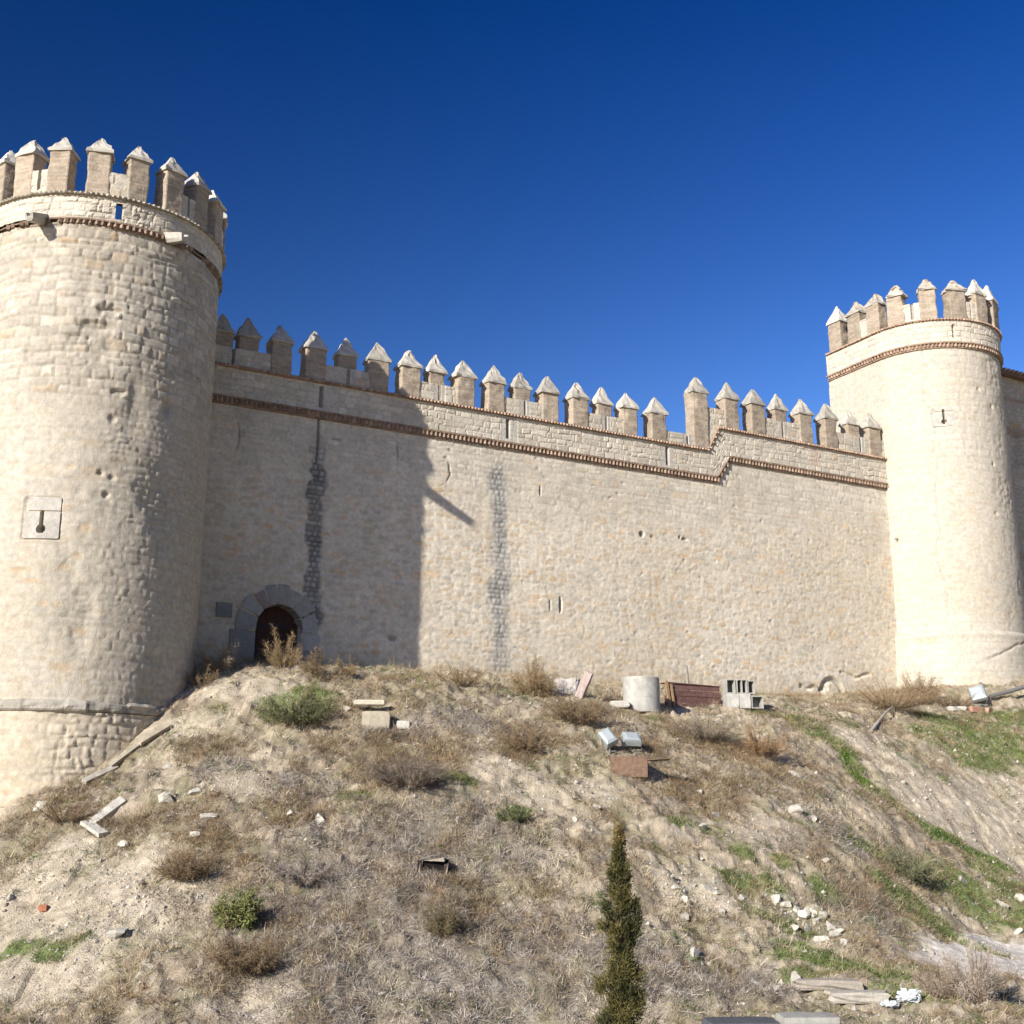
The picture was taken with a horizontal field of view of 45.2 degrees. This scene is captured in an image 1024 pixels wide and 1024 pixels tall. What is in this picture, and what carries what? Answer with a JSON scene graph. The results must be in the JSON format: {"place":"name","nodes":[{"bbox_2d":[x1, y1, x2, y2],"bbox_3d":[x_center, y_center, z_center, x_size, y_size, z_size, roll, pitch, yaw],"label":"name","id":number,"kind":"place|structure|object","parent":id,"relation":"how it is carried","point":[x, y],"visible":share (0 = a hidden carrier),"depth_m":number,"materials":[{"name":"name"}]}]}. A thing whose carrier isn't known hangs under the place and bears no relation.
{"place":"outdoors","nodes":[
{"label":"outdoors","id":0,"kind":"place"},
{"bbox_2d":[0,661,1023,1023],"bbox_3d":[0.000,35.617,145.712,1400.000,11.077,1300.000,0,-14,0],"label":"hillside ground","id":1,"kind":"structure","parent":0,"point":[656,829],"depth_m":28.89,"materials":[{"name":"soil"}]},
{"bbox_2d":[5,894,13,901],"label":"stone","id":2,"kind":"object","parent":1,"relation":"on","point":[10,897],"visible":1,"depth_m":26.44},
{"bbox_2d":[33,801,46,813],"bbox_3d":[-11.664,7.298,30.389,0.362,0.324,0.219,8,-16,-28],"label":"stone","id":3,"kind":"object","parent":1,"relation":"on","point":[38,804],"visible":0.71,"depth_m":30.34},
{"bbox_2d":[38,904,47,910],"bbox_3d":[-9.930,8.382,26.051,0.180,0.142,0.158,2,-14,-7],"label":"brick fragment","id":4,"kind":"object","parent":1,"relation":"on","point":[42,907],"visible":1,"depth_m":25.99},
{"bbox_2d":[31,798,96,823],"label":"dry shrub","id":5,"kind":"object","parent":1,"relation":"on","point":[77,813],"visible":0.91,"depth_m":29.21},
{"bbox_2d":[80,820,108,836],"bbox_3d":[-9.784,7.415,28.842,0.858,0.403,0.277,-12,-18,39],"label":"concrete slab","id":6,"kind":"object","parent":1,"relation":"on","point":[90,827],"depth_m":28.74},
{"bbox_2d":[82,765,117,783],"bbox_3d":[-10.570,6.724,31.590,0.200,0.548,1.116,-6,-15,24],"label":"kerb slab","id":7,"kind":"object","parent":1,"relation":"on","point":[101,773],"depth_m":31.50,"materials":[{"name":"concrete"}]},
{"bbox_2d":[88,796,125,822],"bbox_3d":[-9.701,7.176,29.536,0.229,0.726,0.964,-9,-16,31],"label":"concrete slab","id":8,"kind":"object","parent":1,"relation":"on","point":[114,806],"depth_m":29.53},
{"bbox_2d":[0,137,227,806],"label":"round tower","id":9,"kind":"structure","parent":1,"relation":"on","point":[108,323],"depth_m":34.69,"materials":[{"name":"stone"}]},
{"bbox_2d":[106,927,128,940],"bbox_3d":[-7.834,8.383,24.434,0.339,0.262,0.350,-3,-14,12],"label":"stone","id":10,"kind":"object","parent":1,"relation":"on","point":[115,934],"visible":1,"depth_m":24.33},
{"bbox_2d":[118,840,128,846],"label":"stone","id":11,"kind":"object","parent":1,"relation":"on","point":[122,843],"visible":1,"depth_m":28.07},
{"bbox_2d":[108,742,142,766],"bbox_3d":[-10.171,6.374,32.408,0.170,0.760,0.964,-11,-18,38],"label":"kerb slab","id":12,"kind":"object","parent":1,"relation":"on","point":[118,759],"depth_m":32.32,"materials":[{"name":"concrete"}]},
{"bbox_2d":[135,721,170,745],"bbox_3d":[-9.656,5.952,33.103,0.244,0.716,0.992,-11,-18,37],"label":"kerb slab","id":13,"kind":"object","parent":1,"relation":"on","point":[149,735],"depth_m":33.05,"materials":[{"name":"concrete"}]},
{"bbox_2d":[158,791,173,802],"bbox_3d":[-8.374,6.947,29.857,0.316,0.346,0.399,-13,-19,42],"label":"stone","id":14,"kind":"object","parent":1,"relation":"on","point":[165,797],"visible":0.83,"depth_m":29.74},
{"bbox_2d":[161,763,170,768],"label":"stone","id":15,"kind":"object","parent":1,"relation":"on","point":[168,765],"visible":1,"depth_m":31.70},
{"bbox_2d":[148,838,220,882],"bbox_3d":[-7.050,7.574,26.541,1.631,1.105,1.521,0,-14,0],"label":"dry shrub","id":16,"kind":"object","parent":1,"relation":"on","point":[186,870],"visible":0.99,"depth_m":26.38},
{"bbox_2d":[188,787,200,794],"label":"stone","id":17,"kind":"object","parent":1,"relation":"on","point":[197,790],"visible":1,"depth_m":29.89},
{"bbox_2d":[190,831,199,836],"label":"stone","id":18,"kind":"object","parent":1,"relation":"on","point":[195,832],"visible":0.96,"depth_m":27.97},
{"bbox_2d":[184,662,220,685],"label":"dry shrub","id":19,"kind":"object","parent":1,"relation":"on","point":[200,679],"visible":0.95,"depth_m":35.46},
{"bbox_2d":[200,813,218,820],"bbox_3d":[-7.082,7.133,28.745,0.436,0.218,0.243,0,-14,0],"label":"stone","id":20,"kind":"object","parent":1,"relation":"on","point":[206,815],"visible":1,"depth_m":28.69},
{"bbox_2d":[193,636,245,671],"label":"dry shrub","id":21,"kind":"object","parent":1,"relation":"on","point":[225,655],"visible":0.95,"depth_m":36.44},
{"bbox_2d":[209,886,265,929],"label":"green shrub","id":22,"kind":"object","parent":1,"relation":"on","point":[244,914],"visible":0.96,"depth_m":24.59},
{"bbox_2d":[197,913,291,980],"bbox_3d":[-5.031,8.227,23.280,1.769,1.224,1.679,12,-18,-39],"label":"dry shrub","id":23,"kind":"object","parent":1,"relation":"on","point":[261,960],"visible":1,"depth_m":23.03,"materials":[{"name":"plant"}]},
{"bbox_2d":[258,623,303,669],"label":"dry shrub","id":24,"kind":"object","parent":1,"relation":"on","point":[279,660],"visible":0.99,"depth_m":37.36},
{"bbox_2d":[254,687,338,729],"bbox_3d":[-5.884,5.351,33.503,2.290,1.242,2.256,0,-14,0],"label":"green shrub","id":25,"kind":"object","parent":1,"relation":"on","point":[303,715],"visible":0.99,"depth_m":33.30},
{"bbox_2d":[260,841,344,886],"bbox_3d":[-4.469,7.605,26.442,1.855,1.068,1.659,0,-14,0],"label":"dry shrub","id":26,"kind":"object","parent":1,"relation":"on","point":[317,874],"visible":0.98,"depth_m":26.31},
{"bbox_2d":[294,644,333,675],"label":"dry shrub","id":27,"kind":"object","parent":1,"relation":"on","point":[306,666],"visible":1,"depth_m":36.48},
{"bbox_2d":[315,813,327,823],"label":"stone","id":28,"kind":"object","parent":1,"relation":"on","point":[321,818],"visible":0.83,"depth_m":28.58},
{"bbox_2d":[335,654,357,676],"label":"dry shrub","id":29,"kind":"object","parent":1,"relation":"on","point":[351,672],"visible":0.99,"depth_m":36.88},
{"bbox_2d":[353,700,385,705],"bbox_3d":[-3.968,5.312,34.295,0.892,0.141,0.354,1,-14,-4],"label":"stone slab","id":30,"kind":"object","parent":1,"relation":"on","point":[370,702],"depth_m":34.13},
{"bbox_2d":[362,711,389,729],"bbox_3d":[-3.720,5.709,33.674,0.785,0.506,0.503,2,-14,-6],"label":"stone block","id":31,"kind":"object","parent":1,"relation":"on","point":[374,718],"depth_m":33.45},
{"bbox_2d":[397,721,409,728],"bbox_3d":[-2.980,5.823,33.644,0.345,0.228,0.300,2,-14,-9],"label":"stone block","id":32,"kind":"object","parent":1,"relation":"on","point":[400,724],"depth_m":33.50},
{"bbox_2d":[359,751,460,788],"bbox_3d":[-2.496,6.360,30.335,2.595,1.039,2.560,0,-14,0],"label":"dry shrub","id":33,"kind":"object","parent":1,"relation":"on","point":[411,773],"visible":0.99,"depth_m":29.85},
{"bbox_2d":[417,858,448,875],"bbox_3d":[-1.719,7.761,26.781,0.699,0.479,0.374,0,-14,0],"label":"stone drain","id":34,"kind":"object","parent":1,"relation":"on","point":[435,863],"visible":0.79,"depth_m":26.78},
{"bbox_2d":[420,897,466,937],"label":"dry shrub","id":35,"kind":"object","parent":1,"relation":"on","point":[440,925],"visible":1,"depth_m":24.40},
{"bbox_2d":[433,663,486,686],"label":"dry shrub","id":36,"kind":"object","parent":1,"relation":"on","point":[459,680],"visible":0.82,"depth_m":37.56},
{"bbox_2d":[0,656,1023,1023],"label":"brown scrub","id":37,"kind":"object","parent":1,"relation":"on","point":[392,752],"visible":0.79,"depth_m":29.55,"materials":[{"name":"plant"}]},
{"bbox_2d":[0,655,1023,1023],"bbox_3d":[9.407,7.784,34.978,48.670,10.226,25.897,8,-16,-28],"label":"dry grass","id":38,"kind":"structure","parent":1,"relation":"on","point":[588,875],"depth_m":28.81,"materials":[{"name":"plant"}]},
{"bbox_2d":[0,658,1023,1023],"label":"green weeds","id":39,"kind":"object","parent":1,"relation":"on","point":[432,684],"visible":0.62,"depth_m":28.68,"materials":[{"name":"plant"}]},
{"bbox_2d":[1,671,1023,1006],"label":"green grass","id":40,"kind":"structure","parent":1,"relation":"on","point":[875,853],"depth_m":32.90,"materials":[{"name":"plant"}]},
{"bbox_2d":[494,796,532,822],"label":"green shrub","id":41,"kind":"object","parent":1,"relation":"on","point":[514,815],"visible":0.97,"depth_m":29.10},
{"bbox_2d":[495,722,550,755],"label":"dry shrub","id":42,"kind":"object","parent":1,"relation":"on","point":[520,742],"visible":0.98,"depth_m":32.76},
{"bbox_2d":[505,649,564,696],"bbox_3d":[0.742,5.082,38.270,1.971,1.748,1.934,0,-14,0],"label":"dry shrub","id":43,"kind":"object","parent":1,"relation":"on","point":[535,685],"visible":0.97,"depth_m":37.85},
{"bbox_2d":[195,313,896,695],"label":"curtain wall","id":44,"kind":"structure","parent":1,"relation":"on","point":[369,519],"depth_m":46.65,"materials":[{"name":"stone"}]},
{"bbox_2d":[254,607,296,661],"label":"door","id":45,"kind":"structure","parent":44,"relation":"in","point":[281,620],"depth_m":41.35,"materials":[{"name":"brown wood"}]},
{"bbox_2d":[180,701,916,1023],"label":"dead brush","id":46,"kind":"object","parent":1,"relation":"on","point":[466,996],"visible":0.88,"depth_m":24.82,"materials":[{"name":"plant"}]},
{"bbox_2d":[195,647,915,696],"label":"wall foot grass","id":47,"kind":"structure","parent":1,"relation":"on","point":[562,676],"depth_m":45.83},
{"bbox_2d":[555,677,579,695],"bbox_3d":[1.762,5.575,39.176,0.822,0.598,0.457,-4,-15,17],"label":"plaster lump","id":48,"kind":"object","parent":1,"relation":"on","point":[571,684],"visible":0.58,"depth_m":39.00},
{"bbox_2d":[538,688,613,725],"bbox_3d":[1.768,5.653,35.373,2.130,1.110,2.307,4,-14,-14],"label":"dry shrub","id":49,"kind":"object","parent":1,"relation":"on","point":[567,710],"visible":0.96,"depth_m":35.04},
{"bbox_2d":[575,671,592,698],"bbox_3d":[2.224,5.336,37.888,0.571,0.871,0.313,-3,-14,13],"label":"leaning slab","id":50,"kind":"object","parent":1,"relation":"on","point":[584,684],"depth_m":37.76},
{"bbox_2d":[597,727,617,753],"bbox_3d":[2.617,6.274,33.537,0.542,0.828,0.417,4,-15,-16],"label":"floodlight","id":51,"kind":"object","parent":1,"relation":"on","point":[607,738],"visible":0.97,"depth_m":33.44,"materials":[{"name":"metal"}]},
{"bbox_2d":[609,701,629,707],"bbox_3d":[3.355,6.014,38.474,0.659,0.232,0.434,0,-14,0],"label":"stone block","id":52,"kind":"object","parent":1,"relation":"on","point":[623,704],"depth_m":38.29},
{"bbox_2d":[591,820,659,1023],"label":"cypress tree","id":53,"kind":"object","parent":1,"relation":"on","point":[626,1000],"visible":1,"depth_m":14.15,"materials":[{"name":"plant"}]},
{"bbox_2d":[621,732,641,752],"bbox_3d":[3.316,6.446,34.172,0.574,0.688,0.430,2,-14,-8],"label":"floodlight","id":54,"kind":"object","parent":1,"relation":"on","point":[631,739],"visible":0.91,"depth_m":34.05,"materials":[{"name":"metal"}]},
{"bbox_2d":[608,756,670,777],"bbox_3d":[3.387,6.774,32.668,1.624,0.531,0.818,0,-14,0],"label":"rusty box","id":55,"kind":"object","parent":1,"relation":"on","point":[633,765],"visible":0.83,"depth_m":32.34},
{"bbox_2d":[623,676,659,711],"bbox_3d":[4.104,5.819,39.057,1.164,1.102,1.164,0,-14,0],"label":"concrete ring","id":56,"kind":"object","parent":1,"relation":"on","point":[641,693],"visible":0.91,"depth_m":38.59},
{"bbox_2d":[680,912,688,920],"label":"stone","id":57,"kind":"object","parent":1,"relation":"on","point":[683,915],"visible":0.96,"depth_m":26.58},
{"bbox_2d":[680,895,688,903],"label":"stone","id":58,"kind":"object","parent":1,"relation":"on","point":[685,897],"visible":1,"depth_m":27.11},
{"bbox_2d":[660,681,720,706],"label":"board stack","id":59,"kind":"object","parent":1,"relation":"on","point":[681,693],"visible":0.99,"depth_m":40.94,"materials":[{"name":"brown wood"}]},
{"bbox_2d":[690,947,699,957],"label":"stone","id":60,"kind":"object","parent":1,"relation":"on","point":[695,949],"visible":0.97,"depth_m":25.12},
{"bbox_2d":[698,823,706,829],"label":"stone","id":61,"kind":"object","parent":1,"relation":"on","point":[703,825],"visible":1,"depth_m":30.47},
{"bbox_2d":[665,709,744,741],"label":"dry shrub","id":62,"kind":"object","parent":1,"relation":"on","point":[716,733],"visible":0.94,"depth_m":36.70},
{"bbox_2d":[699,883,710,890],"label":"stone","id":63,"kind":"object","parent":1,"relation":"on","point":[704,887],"visible":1,"depth_m":27.85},
{"bbox_2d":[712,812,719,818],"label":"stone","id":64,"kind":"object","parent":1,"relation":"on","point":[714,815],"visible":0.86,"depth_m":31.61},
{"bbox_2d":[718,907,725,912],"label":"stone","id":65,"kind":"object","parent":1,"relation":"on","point":[722,909],"visible":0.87,"depth_m":27.12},
{"bbox_2d":[722,693,738,707],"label":"hollow block","id":66,"kind":"object","parent":1,"relation":"on","point":[729,699],"depth_m":41.05,"materials":[{"name":"concrete"}]},
{"bbox_2d":[722,679,735,694],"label":"hollow block","id":67,"kind":"object","parent":66,"relation":"on","point":[728,685],"depth_m":41.37,"materials":[{"name":"concrete"}]},
{"bbox_2d":[702,1016,780,1023],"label":"dark slab","id":68,"kind":"structure","parent":1,"relation":"on","point":[740,1020],"depth_m":21.31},
{"bbox_2d":[738,894,745,900],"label":"stone","id":69,"kind":"object","parent":1,"relation":"on","point":[740,896],"visible":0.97,"depth_m":27.89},
{"bbox_2d":[739,694,750,708],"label":"hollow block","id":70,"kind":"object","parent":1,"relation":"on","point":[744,700],"depth_m":41.09,"materials":[{"name":"concrete"}]},
{"bbox_2d":[735,679,747,693],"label":"hollow block","id":71,"kind":"object","parent":70,"relation":"on","point":[741,686],"depth_m":41.33,"materials":[{"name":"concrete"}]},
{"bbox_2d":[747,680,754,694],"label":"hollow block","id":72,"kind":"object","parent":70,"relation":"on","point":[751,686],"depth_m":41.41,"materials":[{"name":"concrete"}]},
{"bbox_2d":[749,696,763,709],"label":"hollow block","id":73,"kind":"object","parent":1,"relation":"on","point":[757,700],"depth_m":41.39,"materials":[{"name":"concrete"}]},
{"bbox_2d":[750,979,762,986],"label":"boulder","id":74,"kind":"object","parent":1,"relation":"on","point":[756,981],"visible":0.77,"depth_m":24.07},
{"bbox_2d":[734,724,790,759],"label":"dry shrub","id":75,"kind":"object","parent":1,"relation":"on","point":[756,747],"visible":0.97,"depth_m":36.81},
{"bbox_2d":[770,894,780,903],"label":"stone","id":76,"kind":"object","parent":1,"relation":"on","point":[777,898],"visible":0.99,"depth_m":28.17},
{"bbox_2d":[779,900,791,907],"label":"stone","id":77,"kind":"object","parent":1,"relation":"on","point":[787,902],"visible":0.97,"depth_m":28.09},
{"bbox_2d":[788,770,800,777],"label":"stone","id":78,"kind":"object","parent":1,"relation":"on","point":[794,773],"visible":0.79,"depth_m":35.95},
{"bbox_2d":[791,924,798,931],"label":"stone","id":79,"kind":"object","parent":1,"relation":"on","point":[795,927],"visible":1,"depth_m":27.13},
{"bbox_2d":[790,971,800,984],"bbox_3d":[5.577,9.241,24.292,0.164,0.335,0.272,11,-18,-38],"label":"boulder","id":80,"kind":"object","parent":1,"relation":"on","point":[794,975],"visible":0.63,"depth_m":24.29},
{"bbox_2d":[788,804,803,812],"bbox_3d":[7.504,7.881,32.575,0.415,0.276,0.244,-3,-14,11],"label":"stone","id":81,"kind":"object","parent":1,"relation":"on","point":[797,808],"visible":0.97,"depth_m":32.51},
{"bbox_2d":[797,909,810,918],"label":"stone","id":82,"kind":"object","parent":1,"relation":"on","point":[805,914],"visible":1,"depth_m":27.90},
{"bbox_2d":[804,923,810,931],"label":"stone","id":83,"kind":"object","parent":1,"relation":"on","point":[807,927],"visible":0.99,"depth_m":27.44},
{"bbox_2d":[775,1011,840,1023],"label":"masonry block","id":84,"kind":"object","parent":1,"relation":"on","point":[800,1017],"depth_m":20.94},
{"bbox_2d":[804,906,817,913],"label":"stone","id":85,"kind":"object","parent":1,"relation":"on","point":[807,908],"visible":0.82,"depth_m":28.18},
{"bbox_2d":[811,815,817,821],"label":"stone","id":86,"kind":"object","parent":1,"relation":"on","point":[814,818],"visible":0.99,"depth_m":32.61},
{"bbox_2d":[812,917,820,923],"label":"stone","id":87,"kind":"object","parent":1,"relation":"on","point":[816,919],"visible":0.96,"depth_m":27.71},
{"bbox_2d":[813,935,829,942],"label":"stone","id":88,"kind":"object","parent":1,"relation":"on","point":[823,938],"visible":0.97,"depth_m":26.94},
{"bbox_2d":[818,911,827,917],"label":"stone","id":89,"kind":"object","parent":1,"relation":"on","point":[820,913],"visible":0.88,"depth_m":28.00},
{"bbox_2d":[791,978,863,990],"bbox_3d":[6.156,9.201,23.983,1.416,0.209,0.469,0,-14,0],"label":"long stone","id":90,"kind":"object","parent":1,"relation":"on","point":[825,983],"visible":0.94,"depth_m":23.80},
{"bbox_2d":[826,920,835,930],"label":"stone","id":91,"kind":"object","parent":1,"relation":"on","point":[829,925],"visible":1,"depth_m":27.51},
{"bbox_2d":[829,930,840,937],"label":"stone","id":92,"kind":"object","parent":1,"relation":"on","point":[835,933],"visible":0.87,"depth_m":27.28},
{"bbox_2d":[836,938,847,944],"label":"stone","id":93,"kind":"object","parent":1,"relation":"on","point":[841,939],"visible":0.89,"depth_m":27.01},
{"bbox_2d":[823,990,890,1003],"bbox_3d":[6.607,9.253,23.485,1.248,0.228,0.435,1,-14,-4],"label":"long stone","id":94,"kind":"object","parent":1,"relation":"on","point":[858,996],"visible":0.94,"depth_m":23.31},
{"bbox_2d":[871,705,892,742],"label":"dead branch","id":95,"kind":"object","parent":1,"relation":"on","point":[877,723],"visible":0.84,"depth_m":43.45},
{"bbox_2d":[880,1000,899,1007],"bbox_3d":[7.119,9.255,23.161,0.387,0.148,0.299,0,-14,0],"label":"plastic sheet","id":96,"kind":"object","parent":1,"relation":"on","point":[893,1003],"visible":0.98,"depth_m":23.11,"materials":[{"name":"white plastic"}]},
{"bbox_2d":[839,672,945,711],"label":"dry shrub","id":97,"kind":"object","parent":1,"relation":"on","point":[910,700],"visible":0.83,"depth_m":45.84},
{"bbox_2d":[881,843,936,886],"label":"green shrub","id":98,"kind":"object","parent":1,"relation":"on","point":[908,867],"visible":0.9,"depth_m":32.27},
{"bbox_2d":[896,988,921,1003],"bbox_3d":[7.519,9.165,23.319,0.506,0.296,0.299,0,-14,0],"label":"plastic bag","id":99,"kind":"object","parent":1,"relation":"on","point":[912,996],"visible":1,"depth_m":23.26,"materials":[{"name":"white plastic"}]},
{"bbox_2d":[894,668,944,704],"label":"dry shrub","id":100,"kind":"object","parent":1,"relation":"on","point":[928,684],"visible":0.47,"depth_m":49.75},
{"bbox_2d":[825,279,1023,686],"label":"round tower","id":101,"kind":"structure","parent":1,"relation":"on","point":[920,381],"depth_m":55.42,"materials":[{"name":"stone"}]},
{"bbox_2d":[907,956,969,999],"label":"dry shrub","id":102,"kind":"object","parent":1,"relation":"on","point":[945,988],"visible":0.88,"depth_m":23.75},
{"bbox_2d":[927,693,978,708],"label":"dry shrub","id":103,"kind":"object","parent":1,"relation":"on","point":[953,703],"visible":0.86,"depth_m":49.13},
{"bbox_2d":[946,706,966,710],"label":"white slab","id":104,"kind":"object","parent":1,"relation":"on","point":[956,708],"depth_m":48.88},
{"bbox_2d":[958,875,967,882],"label":"stone","id":105,"kind":"object","parent":1,"relation":"on","point":[961,877],"visible":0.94,"depth_m":33.87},
{"bbox_2d":[939,938,1007,1003],"bbox_3d":[8.819,8.759,23.423,1.352,1.316,1.454,0,-14,0],"label":"dry shrub","id":106,"kind":"object","parent":1,"relation":"on","point":[978,983],"visible":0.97,"depth_m":23.35,"materials":[{"name":"plant"}]},
{"bbox_2d":[969,706,982,712],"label":"brick fragment","id":107,"kind":"object","parent":1,"relation":"on","point":[974,709],"visible":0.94,"depth_m":49.01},
{"bbox_2d":[968,685,987,706],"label":"floodlight","id":108,"kind":"object","parent":1,"relation":"on","point":[980,695],"visible":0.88,"depth_m":49.73,"materials":[{"name":"metal"}]},
{"bbox_2d":[985,708,992,713],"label":"brick fragment","id":109,"kind":"object","parent":1,"relation":"on","point":[988,710],"visible":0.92,"depth_m":48.96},
{"bbox_2d":[996,899,1008,908],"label":"stone","id":110,"kind":"object","parent":1,"relation":"on","point":[1002,903],"visible":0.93,"depth_m":33.30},
{"bbox_2d":[989,685,1023,697],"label":"pipe","id":111,"kind":"object","parent":1,"relation":"on","point":[1008,691],"visible":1,"depth_m":50.29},
{"bbox_2d":[1001,367,1023,590],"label":"building","id":112,"kind":"structure","parent":1,"relation":"on","point":[1013,386],"depth_m":62.05,"materials":[{"name":"stone"}]},
{"bbox_2d":[1014,927,1022,933],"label":"stone","id":113,"kind":"object","parent":1,"relation":"on","point":[1018,930],"visible":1,"depth_m":31.61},
{"bbox_2d":[1014,893,1023,901],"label":"stone","id":114,"kind":"object","parent":1,"relation":"on","point":[1019,897],"visible":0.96,"depth_m":34.00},
{"bbox_2d":[0,0,1023,443],"label":"sky","id":115,"kind":"structure","parent":0,"point":[640,199],"materials":[{"name":"blue"}]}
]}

